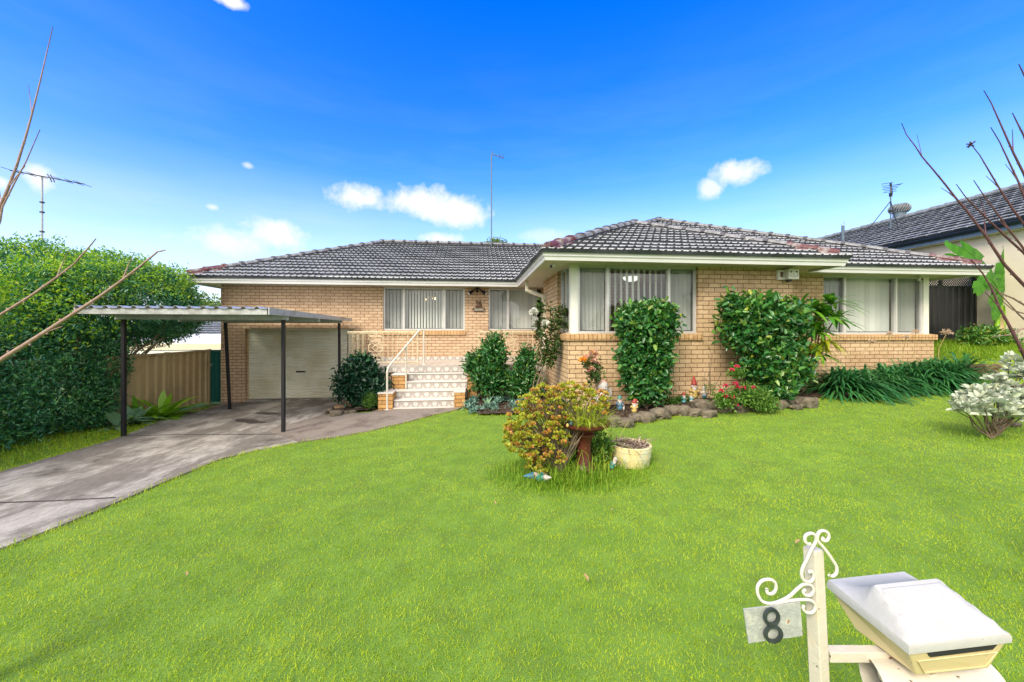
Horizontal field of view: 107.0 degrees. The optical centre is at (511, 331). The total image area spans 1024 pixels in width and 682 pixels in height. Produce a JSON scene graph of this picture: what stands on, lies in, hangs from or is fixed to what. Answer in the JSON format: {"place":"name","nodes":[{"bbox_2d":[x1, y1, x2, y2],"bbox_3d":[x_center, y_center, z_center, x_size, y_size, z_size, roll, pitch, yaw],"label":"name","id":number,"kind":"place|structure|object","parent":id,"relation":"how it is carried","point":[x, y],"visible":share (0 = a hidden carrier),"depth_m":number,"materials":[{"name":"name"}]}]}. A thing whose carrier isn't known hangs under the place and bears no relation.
{"place":"outdoors","nodes":[
{"label":"outdoors","id":0,"kind":"place"},
{"bbox_2d":[0,406,212,471],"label":"edge grass","id":1,"kind":"structure","parent":0,"point":[105,440],"depth_m":6.14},
{"bbox_2d":[0,399,344,549],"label":"driveway","id":2,"kind":"structure","parent":0,"point":[123,467],"depth_m":5.06,"materials":[{"name":"concrete"}]},
{"bbox_2d":[0,497,115,502],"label":"driveway joint","id":3,"kind":"object","parent":2,"relation":"on","point":[57,500],"visible":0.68,"depth_m":3.83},
{"bbox_2d":[133,434,262,435],"bbox_3d":[-5.288,1.813,6.566,2.622,0.064,0.132,0,0,-4],"label":"driveway joint","id":4,"kind":"object","parent":2,"relation":"on","point":[201,434],"visible":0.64,"depth_m":6.58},
{"bbox_2d":[73,305,351,435],"bbox_3d":[-5.499,0.745,7.984,2.811,2.282,4.210,0,0,-6],"label":"carport","id":5,"kind":"object","parent":2,"relation":"on","point":[243,314],"visible":0.94,"depth_m":6.47,"materials":[{"name":"metal"}]},
{"bbox_2d":[235,419,264,423],"bbox_3d":[-5.279,1.807,7.601,0.923,0.019,0.268,0,0,25],"label":"damp patch","id":6,"kind":"object","parent":2,"relation":"on","point":[251,421],"visible":1,"depth_m":7.58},
{"bbox_2d":[0,409,457,550],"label":"edge grass","id":7,"kind":"structure","parent":0,"point":[197,469],"depth_m":4.47,"materials":[{"name":"plant"}]},
{"bbox_2d":[326,402,377,411],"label":"garden soil","id":8,"kind":"structure","parent":0,"point":[350,408],"depth_m":8.22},
{"bbox_2d":[328,349,394,407],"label":"camellia bush","id":9,"kind":"object","parent":8,"relation":"on","point":[355,378],"visible":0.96,"depth_m":8.23,"materials":[{"name":"green plant"}]},
{"bbox_2d":[360,391,377,409],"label":"shrub","id":10,"kind":"object","parent":8,"relation":"on","point":[371,403],"visible":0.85,"depth_m":8.11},
{"bbox_2d":[269,407,461,441],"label":"path","id":11,"kind":"structure","parent":0,"point":[324,426],"depth_m":7.12,"materials":[{"name":"concrete"}]},
{"bbox_2d":[0,340,1023,681],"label":"lawn ground","id":12,"kind":"structure","parent":0,"point":[546,641],"depth_m":2.80,"materials":[{"name":"green plant"}]},
{"bbox_2d":[0,243,139,450],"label":"hedge","id":13,"kind":"object","parent":12,"relation":"on","point":[34,392],"visible":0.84,"depth_m":6.34,"materials":[{"name":"green plant"}]},
{"bbox_2d":[0,27,165,362],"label":"bare tree","id":14,"kind":"object","parent":12,"relation":"on","point":[3,200],"visible":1,"depth_m":1.75,"materials":[{"name":"brown plant"}]},
{"bbox_2d":[0,412,176,466],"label":"long grass","id":15,"kind":"structure","parent":12,"relation":"on","point":[43,445],"depth_m":5.85,"materials":[{"name":"plant"}]},
{"bbox_2d":[0,231,213,433],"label":"tree","id":16,"kind":"object","parent":12,"relation":"on","point":[147,281],"visible":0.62,"depth_m":7.59,"materials":[{"name":"green plant"}]},
{"bbox_2d":[70,404,156,432],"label":"agave","id":17,"kind":"object","parent":12,"relation":"on","point":[114,418],"visible":0.77,"depth_m":7.04,"materials":[{"name":"plant"}]},
{"bbox_2d":[120,406,160,425],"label":"agave","id":18,"kind":"object","parent":12,"relation":"on","point":[139,412],"visible":0.62,"depth_m":7.49,"materials":[{"name":"plant"}]},
{"bbox_2d":[117,395,192,419],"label":"agave","id":19,"kind":"object","parent":12,"relation":"on","point":[135,403],"visible":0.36,"depth_m":7.86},
{"bbox_2d":[105,349,209,423],"bbox_3d":[-7.936,1.256,8.694,0.090,1.541,2.800,0,0,-6],"label":"metal fence","id":20,"kind":"object","parent":12,"relation":"on","point":[179,376],"visible":0.64,"depth_m":8.73,"materials":[{"name":"metal"}]},
{"bbox_2d":[210,349,220,403],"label":"green gate","id":21,"kind":"structure","parent":20,"relation":"attached to","point":[215,375],"depth_m":10.16,"materials":[{"name":"metal"}]},
{"bbox_2d":[127,390,207,421],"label":"agave","id":22,"kind":"object","parent":12,"relation":"on","point":[164,400],"visible":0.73,"depth_m":8.07,"materials":[{"name":"plant"}]},
{"bbox_2d":[329,410,342,416],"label":"rock","id":23,"kind":"object","parent":12,"relation":"on","point":[336,413],"visible":0.79,"depth_m":7.72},
{"bbox_2d":[461,393,484,414],"bbox_3d":[-0.853,1.623,8.120,0.530,0.429,1.700,0,0,-11],"label":"succulent patch","id":24,"kind":"object","parent":12,"relation":"on","point":[471,406],"visible":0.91,"depth_m":7.62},
{"bbox_2d":[476,392,507,414],"bbox_3d":[-0.400,1.609,8.227,0.842,0.403,2.044,0,0,-6],"label":"succulent patch","id":25,"kind":"object","parent":12,"relation":"on","point":[495,399],"visible":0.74,"depth_m":8.02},
{"bbox_2d":[524,469,549,478],"bbox_3d":[0.264,1.560,4.089,0.304,0.145,0.102,8,-3,-26],"label":"garden gnome","id":26,"kind":"object","parent":12,"relation":"on","point":[535,474],"visible":0.58,"depth_m":4.06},
{"bbox_2d":[536,472,550,482],"bbox_3d":[0.343,1.543,3.991,0.082,0.116,0.244,-13,-11,-37],"label":"garden gnome","id":27,"kind":"object","parent":12,"relation":"on","point":[544,477],"visible":0.9,"depth_m":3.99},
{"bbox_2d":[527,461,607,476],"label":"garden soil","id":28,"kind":"structure","parent":12,"relation":"on","point":[570,469],"depth_m":4.36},
{"bbox_2d":[501,380,612,471],"bbox_3d":[0.527,1.089,4.297,1.310,1.083,0.576,0,0,-6],"label":"jade bush","id":29,"kind":"object","parent":28,"relation":"on","point":[549,442],"visible":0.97,"depth_m":4.18,"materials":[{"name":"yellow plant"}]},
{"bbox_2d":[561,437,591,469],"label":"weed","id":30,"kind":"object","parent":28,"relation":"on","point":[574,457],"visible":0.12,"depth_m":4.42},
{"bbox_2d":[561,417,610,472],"bbox_3d":[0.835,1.327,4.391,0.600,0.568,0.600,0,0,-6],"label":"bird bath","id":31,"kind":"object","parent":28,"relation":"on","point":[585,440],"visible":0.61,"depth_m":4.30,"materials":[{"name":"ceramic"}]},
{"bbox_2d":[551,394,618,433],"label":"grass tuft","id":32,"kind":"object","parent":31,"relation":"on","point":[603,421],"visible":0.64,"depth_m":4.20,"materials":[{"name":"plant"}]},
{"bbox_2d":[591,429,616,465],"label":"weed","id":33,"kind":"object","parent":28,"relation":"on","point":[599,443],"visible":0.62,"depth_m":4.46,"materials":[{"name":"plant"}]},
{"bbox_2d":[610,457,616,468],"bbox_3d":[1.158,1.507,4.320,0.091,0.156,0.064,30,-3,-15],"label":"garden gnome","id":34,"kind":"object","parent":28,"relation":"on","point":[613,463],"visible":0.92,"depth_m":4.30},
{"bbox_2d":[479,445,660,497],"bbox_3d":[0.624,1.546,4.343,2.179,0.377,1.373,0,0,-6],"label":"long grass","id":35,"kind":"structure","parent":12,"relation":"on","point":[583,484],"depth_m":4.09,"materials":[{"name":"plant"}]},
{"bbox_2d":[178,217,994,409],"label":"brick house","id":36,"kind":"structure","parent":12,"relation":"on","point":[417,324],"depth_m":8.99,"materials":[{"name":"brick"}]},
{"bbox_2d":[249,329,352,398],"bbox_3d":[-5.764,0.850,10.455,2.784,2.000,0.200,0,0,-6],"label":"garage door","id":37,"kind":"structure","parent":36,"relation":"in","point":[311,354],"depth_m":10.37,"materials":[{"name":"beige metal"}]},
{"bbox_2d":[383,287,464,329],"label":"window","id":38,"kind":"structure","parent":36,"relation":"in","point":[402,310],"depth_m":10.78,"materials":[{"name":"glass"}]},
{"bbox_2d":[467,287,486,294],"bbox_3d":[-0.976,-1.119,10.673,0.560,0.241,0.207,0,0,-6],"label":"floodlight","id":39,"kind":"object","parent":36,"relation":"attached to","point":[477,291],"visible":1,"depth_m":10.64,"materials":[{"name":"black metal"}]},
{"bbox_2d":[473,301,484,311],"bbox_3d":[-0.943,-0.709,10.718,0.349,0.305,0.083,0,0,-6],"label":"welcome plaque","id":40,"kind":"object","parent":36,"relation":"attached to","point":[479,304],"visible":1,"depth_m":10.71,"materials":[{"name":"brown"}]},
{"bbox_2d":[491,151,503,245],"bbox_3d":[-0.537,-4.828,14.021,0.480,3.757,0.400,0,0,-6],"label":"antenna mast","id":41,"kind":"object","parent":36,"relation":"on","point":[491,190],"visible":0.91,"depth_m":14.07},
{"bbox_2d":[489,288,539,329],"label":"window","id":42,"kind":"structure","parent":36,"relation":"in","point":[509,309],"depth_m":11.04,"materials":[{"name":"glass"}]},
{"bbox_2d":[561,264,695,333],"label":"window","id":43,"kind":"structure","parent":36,"relation":"in","point":[679,284],"depth_m":7.34,"materials":[{"name":"glass"}]},
{"bbox_2d":[776,269,798,281],"bbox_3d":[5.393,-1.083,7.414,0.351,0.255,0.173,0,0,-6],"label":"alarm box","id":44,"kind":"object","parent":36,"relation":"attached to","point":[789,275],"visible":1,"depth_m":7.36,"materials":[{"name":"white paint"}]},
{"bbox_2d":[841,222,844,240],"bbox_3d":[13.706,-3.929,15.682,0.130,1.191,0.112,0,0,34],"label":"vent pipe","id":45,"kind":"object","parent":36,"relation":"attached to","point":[842,232],"visible":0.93,"depth_m":15.65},
{"bbox_2d":[823,275,928,333],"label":"window","id":46,"kind":"structure","parent":36,"relation":"in","point":[899,304],"depth_m":8.73,"materials":[{"name":"glass"}]},
{"bbox_2d":[929,276,976,341],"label":"side gate","id":47,"kind":"structure","parent":36,"relation":"attached to","point":[952,308],"depth_m":10.01,"materials":[{"name":"metal"}]},
{"bbox_2d":[582,415,636,470],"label":"long grass","id":48,"kind":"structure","parent":12,"relation":"on","point":[607,463],"depth_m":4.47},
{"bbox_2d":[607,415,620,427],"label":"rock","id":49,"kind":"object","parent":12,"relation":"on","point":[615,421],"visible":0.46,"depth_m":5.90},
{"bbox_2d":[618,417,634,427],"bbox_3d":[1.780,1.444,5.946,0.290,0.157,0.214,0,0,7],"label":"rock","id":50,"kind":"object","parent":12,"relation":"on","point":[630,422],"visible":0.79,"depth_m":5.86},
{"bbox_2d":[610,438,651,469],"bbox_3d":[1.429,1.472,4.560,0.485,0.240,0.485,0,0,-6],"label":"barrel pot","id":51,"kind":"object","parent":12,"relation":"on","point":[632,457],"visible":0.68,"depth_m":4.36,"materials":[{"name":"ceramic"}]},
{"bbox_2d":[612,434,657,459],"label":"dry stalks","id":52,"kind":"object","parent":51,"relation":"in","point":[641,443],"visible":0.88,"depth_m":4.55,"materials":[{"name":"plant"}]},
{"bbox_2d":[629,413,641,422],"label":"rock","id":53,"kind":"object","parent":12,"relation":"on","point":[635,416],"visible":0.55,"depth_m":6.10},
{"bbox_2d":[638,411,656,423],"bbox_3d":[2.203,1.406,6.167,0.303,0.188,0.222,0,0,-6],"label":"rock","id":54,"kind":"object","parent":12,"relation":"on","point":[646,416],"visible":0.81,"depth_m":6.08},
{"bbox_2d":[649,407,670,419],"bbox_3d":[2.456,1.384,6.312,0.351,0.212,0.263,0,0,-6],"label":"rock","id":55,"kind":"object","parent":12,"relation":"on","point":[662,413],"visible":0.73,"depth_m":6.21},
{"bbox_2d":[663,405,679,415],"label":"rock","id":56,"kind":"object","parent":12,"relation":"on","point":[672,409],"visible":0.45,"depth_m":6.42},
{"bbox_2d":[678,405,690,415],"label":"rock","id":57,"kind":"object","parent":12,"relation":"on","point":[682,410],"visible":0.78,"depth_m":6.38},
{"bbox_2d":[688,408,702,416],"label":"rock","id":58,"kind":"object","parent":12,"relation":"on","point":[694,412],"visible":0.79,"depth_m":6.33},
{"bbox_2d":[690,399,713,408],"bbox_3d":[3.347,1.328,6.674,0.349,0.242,0.252,0,0,2],"label":"rock","id":59,"kind":"object","parent":12,"relation":"on","point":[701,403],"visible":0.62,"depth_m":6.56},
{"bbox_2d":[700,409,717,417],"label":"rock","id":60,"kind":"object","parent":12,"relation":"on","point":[707,413],"visible":0.96,"depth_m":6.25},
{"bbox_2d":[465,383,961,424],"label":"edge grass","id":61,"kind":"structure","parent":12,"relation":"on","point":[819,398],"depth_m":7.11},
{"bbox_2d":[711,399,732,412],"bbox_3d":[3.673,1.319,6.647,0.429,0.237,0.312,0,0,-17],"label":"rock","id":62,"kind":"object","parent":12,"relation":"on","point":[725,410],"visible":0.34,"depth_m":6.49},
{"bbox_2d":[731,402,750,412],"bbox_3d":[3.940,1.323,6.542,0.287,0.210,0.216,0,0,-16],"label":"rock","id":63,"kind":"object","parent":12,"relation":"on","point":[740,408],"visible":0.52,"depth_m":6.45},
{"bbox_2d":[704,361,777,411],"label":"geranium","id":64,"kind":"object","parent":12,"relation":"on","point":[724,398],"visible":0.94,"depth_m":6.33,"materials":[{"name":"green plant"}]},
{"bbox_2d":[732,381,785,412],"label":"shrub","id":65,"kind":"object","parent":12,"relation":"on","point":[765,400],"visible":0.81,"depth_m":6.29,"materials":[{"name":"plant"}]},
{"bbox_2d":[772,399,789,409],"bbox_3d":[4.651,1.291,6.628,0.314,0.194,0.221,0,0,5],"label":"rock","id":66,"kind":"object","parent":12,"relation":"on","point":[784,404],"visible":0.35,"depth_m":6.53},
{"bbox_2d":[789,404,803,410],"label":"rock","id":67,"kind":"object","parent":12,"relation":"on","point":[796,407],"visible":0.98,"depth_m":6.46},
{"bbox_2d":[795,396,818,408],"bbox_3d":[5.155,1.261,6.658,0.379,0.209,0.286,0,0,-6],"label":"rock","id":68,"kind":"object","parent":12,"relation":"on","point":[809,402],"visible":0.69,"depth_m":6.54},
{"bbox_2d":[755,529,937,681],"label":"mailbox post","id":69,"kind":"object","parent":12,"relation":"on","point":[822,653],"visible":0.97,"depth_m":1.03,"materials":[{"name":"paint"}]},
{"bbox_2d":[743,602,802,643],"bbox_3d":[0.704,0.787,1.016,0.159,0.110,0.016,0,0,0],"label":"number plate","id":70,"kind":"object","parent":69,"relation":"attached to","point":[775,624],"visible":1,"depth_m":1.02,"materials":[{"name":"metal"}]},
{"bbox_2d":[827,572,1011,674],"bbox_3d":[1.125,0.798,1.081,0.313,0.160,0.256,0,0,-6],"label":"mailbox","id":71,"kind":"object","parent":69,"relation":"on","point":[915,625],"visible":1,"depth_m":1.00,"materials":[{"name":"metal"}]},
{"bbox_2d":[859,658,1005,681],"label":"paper tube","id":72,"kind":"object","parent":69,"relation":"on","point":[891,670],"visible":0.4,"depth_m":1.00,"materials":[{"name":"paper"}]},
{"bbox_2d":[901,64,1023,358],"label":"bare tree","id":73,"kind":"object","parent":12,"relation":"on","point":[1017,278],"visible":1,"depth_m":2.30,"materials":[{"name":"brown plant"}]},
{"bbox_2d":[944,240,1005,333],"bbox_3d":[12.195,-1.167,9.625,3.106,3.220,0.519,0,0,-6],"label":"banana plant","id":74,"kind":"object","parent":12,"relation":"on","point":[966,250],"visible":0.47,"depth_m":9.43,"materials":[{"name":"plant"}]},
{"bbox_2d":[954,322,999,347],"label":"wild shrub","id":75,"kind":"object","parent":12,"relation":"on","point":[967,336],"visible":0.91,"depth_m":9.28,"materials":[{"name":"plant"}]},
{"bbox_2d":[934,338,1023,362],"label":"long grass","id":76,"kind":"structure","parent":12,"relation":"on","point":[952,346],"depth_m":8.89,"materials":[{"name":"plant"}]},
{"bbox_2d":[945,378,1023,438],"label":"silver shrub","id":77,"kind":"object","parent":12,"relation":"on","point":[977,399],"visible":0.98,"depth_m":4.76,"materials":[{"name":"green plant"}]},
{"bbox_2d":[969,323,1011,345],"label":"wild shrub","id":78,"kind":"object","parent":12,"relation":"on","point":[1001,339],"visible":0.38,"depth_m":9.22,"materials":[{"name":"plant"}]},
{"bbox_2d":[980,350,1023,430],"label":"silver shrub","id":79,"kind":"object","parent":12,"relation":"on","point":[999,377],"visible":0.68,"depth_m":5.07,"materials":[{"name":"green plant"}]},
{"bbox_2d":[990,283,1023,336],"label":"bare tree","id":80,"kind":"object","parent":12,"relation":"on","point":[1013,298],"visible":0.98,"depth_m":2.40,"materials":[{"name":"brown plant"}]},
{"bbox_2d":[1006,328,1023,343],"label":"wild shrub","id":81,"kind":"object","parent":12,"relation":"on","point":[1022,339],"visible":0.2,"depth_m":9.35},
{"bbox_3d":[9.542,0.935,7.692,0.627,0.159,0.311,0,0,-6],"label":"timber sleeper","id":82,"kind":"object","parent":12,"relation":"on","visible":0},
{"bbox_2d":[965,369,999,374],"bbox_3d":[9.497,0.831,7.683,0.562,0.155,0.136,0,0,15],"label":"timber sleeper","id":83,"kind":"object","parent":82,"relation":"on","point":[994,370],"visible":0.27,"depth_m":7.61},
{"bbox_2d":[964,363,1001,369],"bbox_3d":[9.570,0.726,7.691,0.537,0.156,0.136,0,0,17],"label":"timber sleeper","id":84,"kind":"object","parent":83,"relation":"on","point":[990,366],"visible":0.61,"depth_m":7.64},
{"bbox_2d":[0,0,1023,317],"label":"sky","id":85,"kind":"structure","parent":0,"point":[202,133],"materials":[{"name":"blue"}]},
{"bbox_2d":[465,359,953,420],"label":"garden soil","id":86,"kind":"structure","parent":0,"point":[615,407],"depth_m":7.19,"materials":[{"name":"soil"}]},
{"bbox_2d":[458,326,513,400],"bbox_3d":[-0.510,0.737,8.621,1.419,1.737,1.170,0,0,-6],"label":"camellia bush","id":87,"kind":"object","parent":86,"relation":"on","point":[484,368],"visible":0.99,"depth_m":8.41,"materials":[{"name":"green plant"}]},
{"bbox_2d":[505,396,531,414],"bbox_3d":[0.099,1.553,7.814,0.630,0.383,1.749,0,0,4],"label":"succulent patch","id":88,"kind":"object","parent":86,"relation":"on","point":[512,404],"visible":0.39,"depth_m":7.72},
{"bbox_2d":[501,342,546,399],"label":"camellia bush","id":89,"kind":"object","parent":86,"relation":"on","point":[520,379],"visible":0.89,"depth_m":8.31,"materials":[{"name":"green plant"}]},
{"bbox_2d":[528,297,568,396],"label":"rose bush","id":90,"kind":"object","parent":86,"relation":"on","point":[548,353],"visible":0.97,"depth_m":7.43,"materials":[{"name":"green plant"}]},
{"bbox_2d":[327,382,829,419],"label":"mulch chips","id":91,"kind":"object","parent":86,"relation":"on","point":[485,408],"visible":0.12,"depth_m":7.33,"materials":[{"name":"wood"}]},
{"bbox_2d":[577,349,605,390],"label":"rose bush","id":92,"kind":"object","parent":86,"relation":"on","point":[593,367],"visible":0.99,"depth_m":6.47,"materials":[{"name":"orange plant"}]},
{"bbox_2d":[589,380,612,414],"bbox_3d":[1.562,1.151,6.551,0.408,0.621,0.222,0,0,-6],"label":"cherub statue","id":93,"kind":"object","parent":86,"relation":"on","point":[603,384],"visible":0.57,"depth_m":6.49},
{"bbox_2d":[616,395,624,410],"bbox_3d":[1.915,1.276,6.702,0.130,0.273,0.127,0,0,41],"label":"garden gnome","id":94,"kind":"object","parent":86,"relation":"on","point":[620,404],"visible":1,"depth_m":6.69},
{"bbox_2d":[630,399,638,412],"bbox_3d":[2.051,1.261,6.345,0.110,0.244,0.113,0,0,-38],"label":"garden gnome","id":95,"kind":"object","parent":86,"relation":"on","point":[634,406],"visible":0.96,"depth_m":6.33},
{"bbox_2d":[610,295,686,408],"bbox_3d":[2.407,0.404,6.743,1.378,2.109,1.033,0,0,-6],"label":"clipped camellia","id":96,"kind":"object","parent":86,"relation":"on","point":[646,331],"visible":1,"depth_m":6.50,"materials":[{"name":"green plant"}]},
{"bbox_2d":[662,395,679,404],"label":"weed","id":97,"kind":"object","parent":86,"relation":"on","point":[672,401],"visible":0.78,"depth_m":7.04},
{"bbox_2d":[674,393,688,402],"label":"weed","id":98,"kind":"object","parent":86,"relation":"on","point":[678,398],"visible":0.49,"depth_m":7.14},
{"bbox_2d":[689,376,699,399],"bbox_3d":[3.507,1.090,7.278,0.172,0.459,0.174,0,0,44],"label":"garden gnome","id":99,"kind":"object","parent":86,"relation":"on","point":[694,390],"visible":0.91,"depth_m":7.25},
{"bbox_2d":[700,346,721,395],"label":"bare plant","id":100,"kind":"object","parent":86,"relation":"on","point":[706,385],"visible":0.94,"depth_m":6.96,"materials":[{"name":"brown plant"}]},
{"bbox_2d":[710,286,822,404],"bbox_3d":[4.563,0.283,6.785,1.914,2.221,1.127,0,0,-6],"label":"camellia shrub","id":101,"kind":"object","parent":86,"relation":"on","point":[767,331],"visible":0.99,"depth_m":6.61,"materials":[{"name":"green plant"}]},
{"bbox_2d":[790,293,869,391],"bbox_3d":[5.763,0.270,7.037,1.343,1.943,1.175,0,0,27],"label":"cordyline","id":102,"kind":"object","parent":86,"relation":"on","point":[822,311],"visible":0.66,"depth_m":6.94,"materials":[{"name":"green plant"}]},
{"bbox_2d":[800,364,917,405],"bbox_3d":[6.593,1.126,7.404,2.405,1.001,2.411,0,0,-6],"label":"agapanthus clump","id":103,"kind":"object","parent":86,"relation":"on","point":[840,381],"visible":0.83,"depth_m":7.13,"materials":[{"name":"plant"}]},
{"bbox_2d":[821,358,951,400],"bbox_3d":[7.540,1.102,7.726,3.236,1.051,2.389,0,0,-6],"label":"agapanthus clump","id":104,"kind":"object","parent":86,"relation":"on","point":[886,371],"visible":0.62,"depth_m":7.36,"materials":[{"name":"plant"}]},
{"bbox_2d":[867,357,981,396],"bbox_3d":[8.526,1.030,8.020,2.260,1.038,2.481,0,0,34],"label":"agapanthus clump","id":105,"kind":"object","parent":86,"relation":"on","point":[913,368],"visible":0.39,"depth_m":7.49,"materials":[{"name":"plant"}]},
{"bbox_2d":[938,329,953,358],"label":"dry flower","id":106,"kind":"object","parent":105,"relation":"on","point":[947,332],"visible":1,"depth_m":7.73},
{"bbox_2d":[898,350,1021,394],"bbox_3d":[9.016,0.969,7.785,2.640,1.140,2.313,0,0,-6],"label":"agapanthus clump","id":107,"kind":"object","parent":86,"relation":"on","point":[955,369],"visible":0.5,"depth_m":7.49,"materials":[{"name":"plant"}]},
{"bbox_2d":[949,426,1023,447],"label":"long grass","id":108,"kind":"structure","parent":0,"point":[983,438],"depth_m":4.82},
{"bbox_3d":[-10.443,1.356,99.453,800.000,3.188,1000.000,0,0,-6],"label":"ground","id":109,"kind":"structure","parent":0,"visible":0},
{"bbox_2d":[2,167,90,355],"bbox_3d":[-18.362,-2.542,15.000,2.255,7.383,0.668,0,0,-22],"label":"antenna mast","id":110,"kind":"object","parent":109,"relation":"on","point":[42,202],"visible":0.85,"depth_m":14.99,"materials":[{"name":"metal"}]},
{"bbox_2d":[94,322,220,374],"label":"white roofed house","id":111,"kind":"structure","parent":109,"relation":"on","point":[210,336],"depth_m":15.91,"materials":[{"name":"paint"}]},
{"bbox_2d":[195,292,220,306],"bbox_3d":[-18.757,0.290,21.946,4.421,5.131,4.452,0,0,-6],"label":"tree","id":112,"kind":"object","parent":109,"relation":"on","point":[211,304],"visible":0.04,"depth_m":22.44,"materials":[{"name":"green plant"}]},
{"bbox_2d":[483,235,507,242],"bbox_3d":[-0.726,-2.372,30.215,3.334,10.448,2.376,0,0,29],"label":"tree","id":113,"kind":"object","parent":109,"relation":"on","point":[496,240],"visible":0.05,"depth_m":29.98,"materials":[{"name":"green plant"}]},
{"bbox_2d":[818,182,1023,344],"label":"rendered house","id":114,"kind":"structure","parent":109,"relation":"on","point":[932,229],"depth_m":10.73,"materials":[{"name":"white paint"}]},
{"bbox_2d":[861,182,902,238],"bbox_3d":[13.746,-4.429,13.747,1.154,2.062,1.270,0,0,-6],"label":"tv aerial","id":115,"kind":"object","parent":114,"relation":"on","point":[891,193],"visible":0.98,"depth_m":13.86,"materials":[{"name":"black metal"}]},
{"bbox_2d":[887,203,911,217],"bbox_3d":[15.404,-4.706,15.054,0.680,0.685,0.675,0,0,-6],"label":"roof ventilator","id":116,"kind":"object","parent":114,"relation":"on","point":[900,209],"visible":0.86,"depth_m":14.87,"materials":[{"name":"metal"}]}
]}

